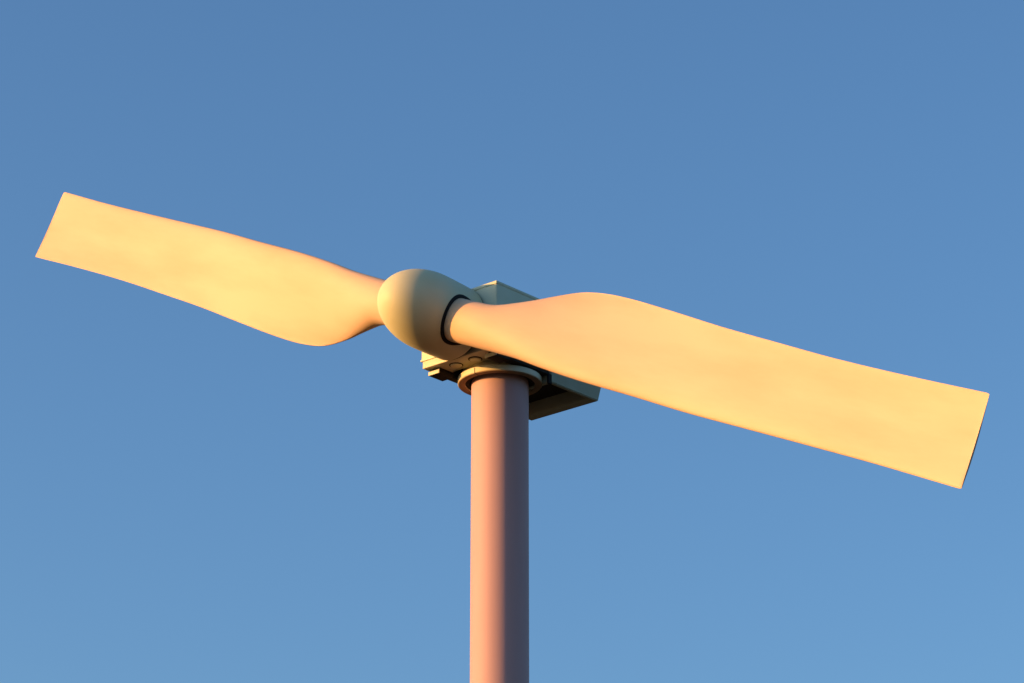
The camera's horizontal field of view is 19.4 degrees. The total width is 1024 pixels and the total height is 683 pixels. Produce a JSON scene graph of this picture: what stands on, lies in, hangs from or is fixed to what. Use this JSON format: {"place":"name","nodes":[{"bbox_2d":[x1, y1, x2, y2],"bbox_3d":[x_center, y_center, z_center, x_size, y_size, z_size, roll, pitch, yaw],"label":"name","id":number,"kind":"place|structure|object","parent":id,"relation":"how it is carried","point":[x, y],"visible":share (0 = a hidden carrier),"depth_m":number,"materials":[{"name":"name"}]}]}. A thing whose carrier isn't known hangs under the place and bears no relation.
{"place":"outdoors","nodes":[
{"label":"outdoors","id":0,"kind":"place"},
{"bbox_2d":[0,0,1023,682],"label":"sky","id":1,"kind":"structure","parent":0,"point":[190,493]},
{"bbox_3d":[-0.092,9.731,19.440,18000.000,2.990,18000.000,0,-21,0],"label":"ground","id":2,"kind":"structure","parent":0,"visible":0},
{"bbox_2d":[36,192,988,682],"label":"wind turbine","id":3,"kind":"object","parent":2,"relation":"on","point":[510,360],"visible":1,"depth_m":22.30,"materials":[{"name":"paint"}]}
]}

